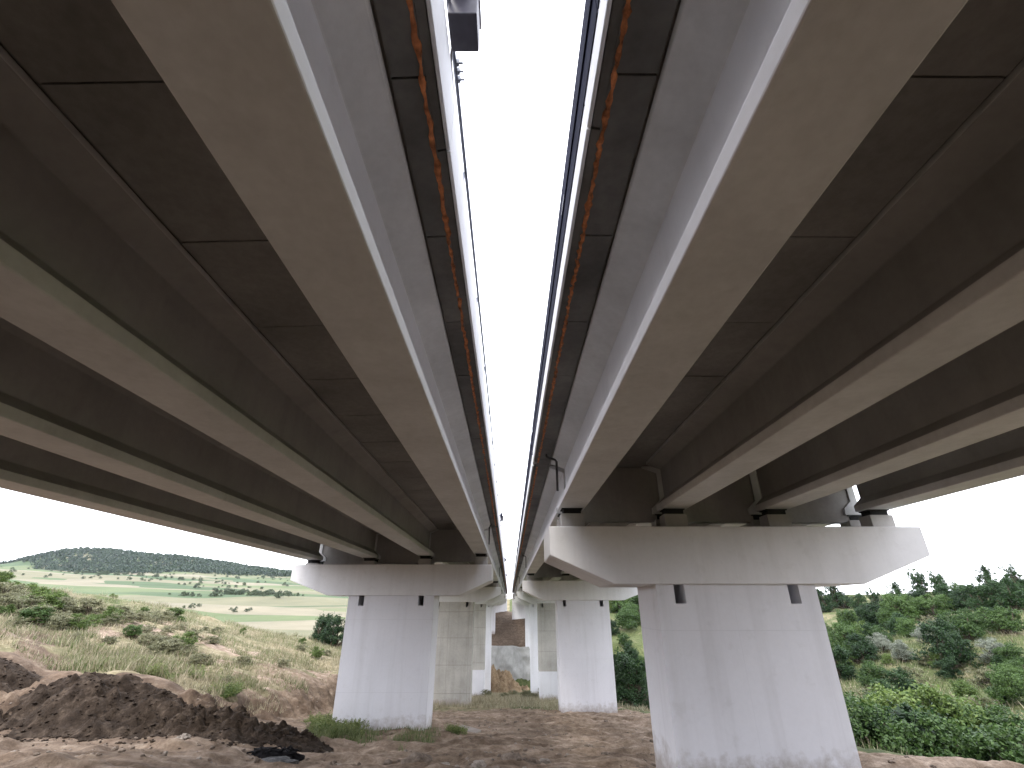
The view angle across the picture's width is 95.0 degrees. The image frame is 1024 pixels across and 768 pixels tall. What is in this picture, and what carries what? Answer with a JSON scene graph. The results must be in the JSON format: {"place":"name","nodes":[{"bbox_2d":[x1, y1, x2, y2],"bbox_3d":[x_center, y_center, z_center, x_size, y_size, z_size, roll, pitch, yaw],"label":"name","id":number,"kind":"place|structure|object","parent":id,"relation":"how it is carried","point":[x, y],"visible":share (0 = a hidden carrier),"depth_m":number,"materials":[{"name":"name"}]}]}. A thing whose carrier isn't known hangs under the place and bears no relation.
{"place":"outdoors","nodes":[
{"label":"outdoors","id":0,"kind":"place"},
{"bbox_2d":[0,551,1023,767],"bbox_3d":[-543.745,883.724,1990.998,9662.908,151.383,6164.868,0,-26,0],"label":"ground","id":1,"kind":"structure","parent":0,"point":[299,614],"depth_m":22.70,"materials":[{"name":"beige soil"}]},
{"bbox_2d":[0,582,27,601],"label":"shrub","id":2,"kind":"object","parent":1,"relation":"on","point":[11,586],"visible":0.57,"depth_m":29.94,"materials":[{"name":"green plant"}]},
{"bbox_2d":[0,593,48,612],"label":"shrub","id":3,"kind":"object","parent":1,"relation":"on","point":[14,601],"visible":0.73,"depth_m":26.89,"materials":[{"name":"green plant"}]},
{"bbox_2d":[15,606,56,624],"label":"shrub","id":4,"kind":"object","parent":1,"relation":"on","point":[27,611],"visible":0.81,"depth_m":24.87,"materials":[{"name":"green plant"}]},
{"bbox_2d":[19,586,66,608],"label":"shrub","id":5,"kind":"object","parent":1,"relation":"on","point":[51,598],"visible":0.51,"depth_m":29.15,"materials":[{"name":"green plant"}]},
{"bbox_2d":[38,613,86,628],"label":"shrub","id":6,"kind":"object","parent":1,"relation":"on","point":[56,618],"visible":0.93,"depth_m":25.22,"materials":[{"name":"green plant"}]},
{"bbox_2d":[43,596,83,612],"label":"shrub","id":7,"kind":"object","parent":1,"relation":"on","point":[68,602],"visible":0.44,"depth_m":29.89,"materials":[{"name":"green plant"}]},
{"bbox_2d":[66,613,98,630],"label":"shrub","id":8,"kind":"object","parent":1,"relation":"on","point":[83,623],"visible":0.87,"depth_m":25.97,"materials":[{"name":"green plant"}]},
{"bbox_2d":[67,598,107,614],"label":"shrub","id":9,"kind":"object","parent":1,"relation":"on","point":[89,602],"visible":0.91,"depth_m":30.92,"materials":[{"name":"green plant"}]},
{"bbox_2d":[99,606,125,621],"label":"shrub","id":10,"kind":"object","parent":1,"relation":"on","point":[109,611],"visible":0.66,"depth_m":29.68,"materials":[{"name":"green plant"}]},
{"bbox_2d":[121,624,143,637],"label":"shrub","id":11,"kind":"object","parent":1,"relation":"on","point":[129,631],"visible":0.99,"depth_m":27.90,"materials":[{"name":"green plant"}]},
{"bbox_2d":[123,610,153,622],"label":"shrub","id":12,"kind":"object","parent":1,"relation":"on","point":[141,615],"visible":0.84,"depth_m":32.80,"materials":[{"name":"green plant"}]},
{"bbox_2d":[0,546,291,577],"bbox_3d":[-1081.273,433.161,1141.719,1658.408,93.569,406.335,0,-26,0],"label":"hill forest","id":13,"kind":"object","parent":1,"relation":"on","point":[128,561],"visible":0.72,"depth_m":1102.76,"materials":[{"name":"green plant"}]},
{"bbox_2d":[136,632,171,646],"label":"shrub","id":14,"kind":"object","parent":1,"relation":"on","point":[154,638],"visible":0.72,"depth_m":27.22,"materials":[{"name":"green plant"}]},
{"bbox_2d":[0,658,332,753],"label":"soil heap","id":15,"kind":"object","parent":1,"relation":"on","point":[88,706],"visible":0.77,"depth_m":16.02,"materials":[{"name":"brown soil"}]},
{"bbox_2d":[151,638,186,653],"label":"shrub","id":16,"kind":"object","parent":1,"relation":"on","point":[169,644],"visible":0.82,"depth_m":26.56,"materials":[{"name":"green plant"}]},
{"bbox_2d":[0,581,341,714],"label":"grass","id":17,"kind":"structure","parent":1,"relation":"on","point":[208,681],"depth_m":26.18,"materials":[{"name":"beige plant"}]},
{"bbox_2d":[165,607,188,621],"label":"shrub","id":18,"kind":"object","parent":1,"relation":"on","point":[179,611],"visible":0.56,"depth_m":40.02,"materials":[{"name":"green plant"}]},
{"bbox_2d":[171,631,198,648],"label":"shrub","id":19,"kind":"object","parent":1,"relation":"on","point":[187,637],"visible":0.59,"depth_m":29.75,"materials":[{"name":"green plant"}]},
{"bbox_2d":[185,652,215,665],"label":"shrub","id":20,"kind":"object","parent":1,"relation":"on","point":[196,659],"visible":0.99,"depth_m":25.63,"materials":[{"name":"green plant"}]},
{"bbox_2d":[207,682,241,698],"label":"weed","id":21,"kind":"object","parent":1,"relation":"on","point":[226,694],"visible":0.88,"depth_m":20.94,"materials":[{"name":"green plant"}]},
{"bbox_2d":[246,745,304,763],"bbox_3d":[-6.946,10.732,13.499,1.891,0.488,1.357,0,-26,0],"label":"burnt debris","id":22,"kind":"object","parent":1,"relation":"on","point":[291,755],"visible":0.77,"depth_m":13.64,"materials":[{"name":"grey wood"}]},
{"bbox_2d":[309,611,337,641],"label":"shrub","id":23,"kind":"object","parent":1,"relation":"on","point":[321,623],"visible":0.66,"depth_m":62.17,"materials":[{"name":"green plant"}]},
{"bbox_2d":[10,697,649,767],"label":"pebbles","id":24,"kind":"object","parent":1,"relation":"on","point":[493,759],"visible":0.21,"depth_m":13.70,"materials":[{"name":"grey stone"}]},
{"bbox_2d":[318,614,344,647],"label":"shrub","id":25,"kind":"object","parent":1,"relation":"on","point":[333,638],"visible":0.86,"depth_m":60.08,"materials":[{"name":"green plant"}]},
{"bbox_2d":[268,719,441,751],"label":"grass","id":26,"kind":"structure","parent":1,"relation":"on","point":[376,733],"depth_m":18.25,"materials":[{"name":"green plant"}]},
{"bbox_2d":[290,554,492,730],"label":"bridge pier","id":27,"kind":"structure","parent":1,"relation":"on","point":[386,676],"depth_m":23.09,"materials":[{"name":"concrete"}]},
{"bbox_2d":[0,0,499,560],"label":"viaduct span","id":28,"kind":"object","parent":27,"relation":"on","point":[238,290],"visible":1,"depth_m":5.23,"materials":[{"name":"concrete"}]},
{"bbox_2d":[447,0,481,86],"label":"junction box","id":29,"kind":"object","parent":28,"relation":"attached to","point":[464,22],"visible":0.91,"depth_m":4.47,"materials":[{"name":"metal"}]},
{"bbox_2d":[319,507,503,580],"bbox_3d":[-6.162,14.467,38.769,10.920,3.142,28.494,0,-26,0],"label":"viaduct span","id":30,"kind":"object","parent":27,"relation":"on","point":[448,546],"visible":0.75,"depth_m":25.89,"materials":[{"name":"concrete"}]},
{"bbox_2d":[401,752,432,763],"bbox_3d":[-2.761,10.976,13.631,0.874,0.470,0.679,0,-26,0],"label":"soil clod","id":31,"kind":"object","parent":1,"relation":"on","point":[414,757],"visible":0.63,"depth_m":13.56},
{"bbox_2d":[433,581,500,705],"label":"bridge pier","id":32,"kind":"structure","parent":1,"relation":"on","point":[454,662],"depth_m":47.71,"materials":[{"name":"concrete"}]},
{"bbox_2d":[8,698,936,767],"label":"clods","id":33,"kind":"object","parent":1,"relation":"on","point":[122,749],"visible":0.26,"depth_m":13.74,"materials":[{"name":"brown soil"}]},
{"bbox_2d":[472,590,503,695],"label":"bridge pier","id":34,"kind":"structure","parent":1,"relation":"on","point":[478,673],"depth_m":72.63,"materials":[{"name":"concrete"}]},
{"bbox_2d":[485,598,504,692],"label":"bridge pier","id":35,"kind":"structure","parent":1,"relation":"on","point":[488,646],"depth_m":97.65,"materials":[{"name":"concrete"}]},
{"bbox_2d":[491,645,529,679],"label":"retaining wall","id":36,"kind":"structure","parent":1,"relation":"on","point":[514,661],"depth_m":109.61,"materials":[{"name":"concrete"}]},
{"bbox_2d":[491,664,529,692],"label":"earth heap","id":37,"kind":"object","parent":1,"relation":"on","point":[504,681],"visible":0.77,"depth_m":100.63,"materials":[{"name":"beige soil"}]},
{"bbox_2d":[500,752,522,760],"bbox_3d":[-0.012,10.616,13.249,0.669,0.346,0.567,-4,-26,8],"label":"soil clod","id":38,"kind":"object","parent":1,"relation":"on","point":[516,756],"visible":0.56,"depth_m":13.20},
{"bbox_2d":[512,593,524,618],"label":"abutment","id":39,"kind":"object","parent":1,"relation":"on","point":[518,611],"visible":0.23,"depth_m":140.41,"materials":[{"name":"concrete"}]},
{"bbox_2d":[514,599,529,647],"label":"bridge pier","id":40,"kind":"structure","parent":1,"relation":"on","point":[527,633],"depth_m":113.35,"materials":[{"name":"concrete"}]},
{"bbox_2d":[515,596,538,693],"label":"bridge pier","id":41,"kind":"structure","parent":1,"relation":"on","point":[534,682],"depth_m":86.58,"materials":[{"name":"concrete"}]},
{"bbox_2d":[517,587,557,699],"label":"bridge pier","id":42,"kind":"structure","parent":1,"relation":"on","point":[547,663],"depth_m":61.69,"materials":[{"name":"concrete"}]},
{"bbox_2d":[514,543,583,586],"bbox_3d":[5.916,21.203,53.238,11.010,2.875,28.494,0,-26,0],"label":"viaduct span","id":43,"kind":"object","parent":42,"relation":"on","point":[546,572],"visible":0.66,"depth_m":43.81,"materials":[{"name":"concrete"}]},
{"bbox_2d":[433,690,649,711],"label":"grass","id":44,"kind":"structure","parent":1,"relation":"on","point":[517,698],"depth_m":45.39,"materials":[{"name":"plant"}]},
{"bbox_2d":[522,573,637,712],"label":"bridge pier","id":45,"kind":"structure","parent":1,"relation":"on","point":[585,671],"depth_m":36.89,"materials":[{"name":"concrete"}]},
{"bbox_2d":[518,433,860,573],"bbox_3d":[6.055,8.934,27.514,11.010,2.875,28.494,0,-26,0],"label":"viaduct span","id":46,"kind":"object","parent":45,"relation":"on","point":[628,495],"visible":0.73,"depth_m":14.67,"materials":[{"name":"concrete"}]},
{"bbox_2d":[613,643,636,699],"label":"shrub","id":47,"kind":"object","parent":1,"relation":"on","point":[619,656],"visible":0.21,"depth_m":52.57,"materials":[{"name":"green plant"}]},
{"bbox_2d":[614,607,638,628],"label":"shrub","id":48,"kind":"object","parent":1,"relation":"on","point":[624,616],"visible":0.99,"depth_m":126.31,"materials":[{"name":"green plant"}]},
{"bbox_2d":[620,602,640,624],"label":"shrub","id":49,"kind":"object","parent":1,"relation":"on","point":[635,612],"visible":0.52,"depth_m":132.25,"materials":[{"name":"green plant"}]},
{"bbox_2d":[614,653,649,709],"bbox_3d":[12.084,29.846,46.807,6.059,5.218,6.117,4,-26,-9],"label":"shrub","id":50,"kind":"object","parent":1,"relation":"on","point":[632,690],"visible":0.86,"depth_m":46.31,"materials":[{"name":"green plant"}]},
{"bbox_2d":[544,508,929,767],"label":"bridge pier","id":51,"kind":"structure","parent":1,"relation":"on","point":[741,669],"depth_m":12.12,"materials":[{"name":"concrete"}]},
{"bbox_2d":[532,0,1023,511],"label":"viaduct span","id":52,"kind":"object","parent":51,"relation":"on","point":[788,260],"visible":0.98,"depth_m":5.06,"materials":[{"name":"concrete"}]},
{"bbox_2d":[816,588,839,611],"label":"shrub","id":53,"kind":"object","parent":1,"relation":"on","point":[827,606],"visible":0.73,"depth_m":124.45,"materials":[{"name":"green plant"}]},
{"bbox_2d":[822,586,842,607],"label":"tree","id":54,"kind":"object","parent":1,"relation":"on","point":[831,590],"visible":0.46,"depth_m":129.05,"materials":[{"name":"green plant"}]},
{"bbox_2d":[649,602,1023,754],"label":"grass","id":55,"kind":"structure","parent":1,"relation":"on","point":[893,664],"depth_m":54.65,"materials":[{"name":"plant"}]},
{"bbox_2d":[833,590,855,608],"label":"shrub","id":56,"kind":"object","parent":1,"relation":"on","point":[843,602],"visible":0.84,"depth_m":126.49,"materials":[{"name":"green plant"}]},
{"bbox_2d":[831,644,858,679],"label":"shrub","id":57,"kind":"object","parent":1,"relation":"on","point":[839,653],"visible":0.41,"depth_m":58.05,"materials":[{"name":"green plant"}]},
{"bbox_2d":[835,609,857,625],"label":"shrub","id":58,"kind":"object","parent":1,"relation":"on","point":[842,614],"visible":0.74,"depth_m":88.87,"materials":[{"name":"green plant"}]},
{"bbox_2d":[829,621,866,650],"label":"shrub","id":59,"kind":"object","parent":1,"relation":"on","point":[841,630],"visible":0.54,"depth_m":66.89,"materials":[{"name":"green plant"}]},
{"bbox_2d":[848,591,869,609],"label":"shrub","id":60,"kind":"object","parent":1,"relation":"on","point":[859,598],"visible":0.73,"depth_m":119.00,"materials":[{"name":"green plant"}]},
{"bbox_2d":[844,632,881,663],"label":"shrub","id":61,"kind":"object","parent":1,"relation":"on","point":[867,648],"visible":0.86,"depth_m":60.29,"materials":[{"name":"green plant"}]},
{"bbox_2d":[853,605,882,626],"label":"shrub","id":62,"kind":"object","parent":1,"relation":"on","point":[860,613],"visible":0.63,"depth_m":84.33,"materials":[{"name":"green plant"}]},
{"bbox_2d":[860,602,881,624],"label":"shrub","id":63,"kind":"object","parent":1,"relation":"on","point":[875,608],"visible":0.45,"depth_m":85.04,"materials":[{"name":"green plant"}]},
{"bbox_2d":[855,660,887,687],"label":"shrub","id":64,"kind":"object","parent":1,"relation":"on","point":[866,675],"visible":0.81,"depth_m":51.65,"materials":[{"name":"green plant"}]},
{"bbox_2d":[862,587,881,609],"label":"tree","id":65,"kind":"object","parent":1,"relation":"on","point":[874,597],"visible":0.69,"depth_m":110.09,"materials":[{"name":"green plant"}]},
{"bbox_2d":[866,632,893,653],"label":"shrub","id":66,"kind":"object","parent":1,"relation":"on","point":[884,646],"visible":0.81,"depth_m":62.38,"materials":[{"name":"plant"}]},
{"bbox_2d":[867,624,894,642],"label":"shrub","id":67,"kind":"object","parent":1,"relation":"on","point":[880,629],"visible":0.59,"depth_m":65.95,"materials":[{"name":"green plant"}]},
{"bbox_2d":[876,606,893,625],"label":"shrub","id":68,"kind":"object","parent":1,"relation":"on","point":[885,617],"visible":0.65,"depth_m":80.68,"materials":[{"name":"green plant"}]},
{"bbox_2d":[846,682,931,716],"bbox_3d":[23.627,22.483,29.326,6.996,6.731,6.560,-1,-26,2],"label":"shrub","id":69,"kind":"object","parent":1,"relation":"on","point":[894,697],"visible":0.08,"depth_m":30.04,"materials":[{"name":"green plant"}]},
{"bbox_2d":[843,692,935,755],"bbox_3d":[18.834,18.333,23.389,6.198,5.046,4.918,3,-26,-6],"label":"shrub","id":70,"kind":"object","parent":1,"relation":"on","point":[864,736],"visible":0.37,"depth_m":23.52,"materials":[{"name":"green plant"}]},
{"bbox_2d":[877,612,909,637],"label":"shrub","id":71,"kind":"object","parent":1,"relation":"on","point":[890,625],"visible":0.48,"depth_m":71.73,"materials":[{"name":"green plant"}]},
{"bbox_2d":[885,581,904,596],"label":"tree","id":72,"kind":"object","parent":1,"relation":"on","point":[895,587],"visible":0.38,"depth_m":98.45,"materials":[{"name":"green plant"}]},
{"bbox_2d":[879,592,921,620],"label":"shrub","id":73,"kind":"object","parent":1,"relation":"on","point":[894,602],"visible":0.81,"depth_m":80.52,"materials":[{"name":"green plant"}]},
{"bbox_2d":[887,639,913,661],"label":"shrub","id":74,"kind":"object","parent":1,"relation":"on","point":[900,648],"visible":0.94,"depth_m":56.21,"materials":[{"name":"plant"}]},
{"bbox_2d":[883,665,923,693],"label":"shrub","id":75,"kind":"object","parent":1,"relation":"on","point":[900,675],"visible":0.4,"depth_m":46.91,"materials":[{"name":"green plant"}]},
{"bbox_2d":[894,617,917,637],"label":"shrub","id":76,"kind":"object","parent":1,"relation":"on","point":[908,624],"visible":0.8,"depth_m":66.52,"materials":[{"name":"green plant"}]},
{"bbox_2d":[858,692,957,754],"bbox_3d":[20.232,19.191,24.117,5.666,5.822,5.663,14,-29,-26],"label":"shrub","id":77,"kind":"object","parent":1,"relation":"on","point":[900,714],"visible":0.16,"depth_m":23.87,"materials":[{"name":"green plant"}]},
{"bbox_2d":[890,665,929,684],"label":"shrub","id":78,"kind":"object","parent":1,"relation":"on","point":[908,669],"visible":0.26,"depth_m":50.13,"materials":[{"name":"beige plant"}]},
{"bbox_2d":[905,568,932,602],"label":"tree","id":79,"kind":"object","parent":1,"relation":"on","point":[918,579],"visible":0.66,"depth_m":99.72,"materials":[{"name":"green plant"}]},
{"bbox_2d":[868,680,977,726],"bbox_3d":[26.929,22.768,30.529,7.158,6.238,7.112,14,-29,-28],"label":"shrub","id":80,"kind":"object","parent":1,"relation":"on","point":[927,692],"visible":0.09,"depth_m":30.14,"materials":[{"name":"green plant"}]},
{"bbox_2d":[910,593,954,617],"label":"shrub","id":81,"kind":"object","parent":1,"relation":"on","point":[940,605],"visible":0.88,"depth_m":80.36,"materials":[{"name":"green plant"}]},
{"bbox_2d":[872,709,994,757],"bbox_3d":[20.111,18.135,21.934,5.267,4.779,5.126,-4,-26,9],"label":"shrub","id":82,"kind":"object","parent":1,"relation":"on","point":[947,739],"visible":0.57,"depth_m":22.12,"materials":[{"name":"green plant"}]},
{"bbox_2d":[925,570,947,596],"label":"tree","id":83,"kind":"object","parent":1,"relation":"on","point":[935,580],"visible":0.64,"depth_m":96.73,"materials":[{"name":"green plant"}]},
{"bbox_2d":[930,583,960,610],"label":"shrub","id":84,"kind":"object","parent":1,"relation":"on","point":[942,589],"visible":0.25,"depth_m":85.45,"materials":[{"name":"green plant"}]},
{"bbox_2d":[908,614,984,670],"bbox_3d":[48.987,29.483,53.297,6.101,6.129,6.159,4,-26,-9],"label":"shrub","id":85,"kind":"object","parent":1,"relation":"on","point":[947,648],"visible":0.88,"depth_m":52.56,"materials":[{"name":"green plant"}]},
{"bbox_2d":[931,657,966,678],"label":"shrub","id":86,"kind":"object","parent":1,"relation":"on","point":[947,664],"visible":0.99,"depth_m":49.62,"materials":[{"name":"green plant"}]},
{"bbox_2d":[935,609,985,639],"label":"shrub","id":87,"kind":"object","parent":1,"relation":"on","point":[967,628],"visible":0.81,"depth_m":58.16,"materials":[{"name":"green plant"}]},
{"bbox_2d":[948,584,975,611],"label":"shrub","id":88,"kind":"object","parent":1,"relation":"on","point":[956,604],"visible":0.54,"depth_m":78.98,"materials":[{"name":"green plant"}]},
{"bbox_2d":[922,693,1004,731],"bbox_3d":[28.234,22.155,29.021,7.010,5.238,5.883,5,-26,-11],"label":"shrub","id":89,"kind":"object","parent":1,"relation":"on","point":[945,712],"visible":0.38,"depth_m":29.06,"materials":[{"name":"green plant"}]},
{"bbox_2d":[946,679,992,707],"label":"shrub","id":90,"kind":"object","parent":1,"relation":"on","point":[962,687],"visible":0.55,"depth_m":38.59,"materials":[{"name":"green plant"}]},
{"bbox_2d":[955,608,987,629],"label":"shrub","id":91,"kind":"object","parent":1,"relation":"on","point":[969,612],"visible":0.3,"depth_m":61.68,"materials":[{"name":"green plant"}]},
{"bbox_2d":[952,694,1000,714],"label":"shrub","id":92,"kind":"object","parent":1,"relation":"on","point":[983,705],"visible":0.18,"depth_m":36.11,"materials":[{"name":"green plant"}]},
{"bbox_2d":[930,717,1023,763],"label":"shrub","id":93,"kind":"object","parent":1,"relation":"on","point":[997,738],"visible":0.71,"depth_m":21.77,"materials":[{"name":"green plant"}]},
{"bbox_2d":[956,580,1006,612],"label":"shrub","id":94,"kind":"object","parent":1,"relation":"on","point":[981,595],"visible":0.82,"depth_m":72.82,"materials":[{"name":"green plant"}]},
{"bbox_2d":[964,666,1002,688],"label":"shrub","id":95,"kind":"object","parent":1,"relation":"on","point":[979,671],"visible":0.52,"depth_m":44.68,"materials":[{"name":"beige plant"}]},
{"bbox_2d":[973,564,999,596],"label":"tree","id":96,"kind":"object","parent":1,"relation":"on","point":[986,574],"visible":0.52,"depth_m":84.12,"materials":[{"name":"green plant"}]},
{"bbox_2d":[951,701,1023,754],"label":"shrub","id":97,"kind":"object","parent":1,"relation":"on","point":[1001,716],"visible":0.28,"depth_m":28.35,"materials":[{"name":"green plant"}]},
{"bbox_2d":[974,637,1013,663],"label":"shrub","id":98,"kind":"object","parent":1,"relation":"on","point":[988,654],"visible":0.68,"depth_m":50.72,"materials":[{"name":"plant"}]},
{"bbox_2d":[974,605,1023,633],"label":"shrub","id":99,"kind":"object","parent":1,"relation":"on","point":[1005,621],"visible":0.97,"depth_m":58.68,"materials":[{"name":"green plant"}]},
{"bbox_2d":[982,662,1023,703],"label":"shrub","id":100,"kind":"object","parent":1,"relation":"on","point":[1015,690],"visible":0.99,"depth_m":37.20,"materials":[{"name":"green plant"}]},
{"bbox_2d":[983,573,1023,611],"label":"shrub","id":101,"kind":"object","parent":1,"relation":"on","point":[1003,591],"visible":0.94,"depth_m":70.67,"materials":[{"name":"green plant"}]},
{"bbox_2d":[992,640,1023,665],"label":"shrub","id":102,"kind":"object","parent":1,"relation":"on","point":[1012,651],"visible":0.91,"depth_m":48.91,"materials":[{"name":"green plant"}]},
{"bbox_2d":[993,663,1023,682],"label":"shrub","id":103,"kind":"object","parent":1,"relation":"on","point":[1016,670],"visible":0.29,"depth_m":42.94,"materials":[{"name":"green plant"}]},
{"bbox_2d":[997,562,1023,589],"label":"tree","id":104,"kind":"object","parent":1,"relation":"on","point":[1013,573],"visible":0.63,"depth_m":83.32,"materials":[{"name":"green plant"}]},
{"bbox_2d":[0,0,1023,598],"label":"sky","id":105,"kind":"structure","parent":0,"point":[517,91],"materials":[{"name":"white"}]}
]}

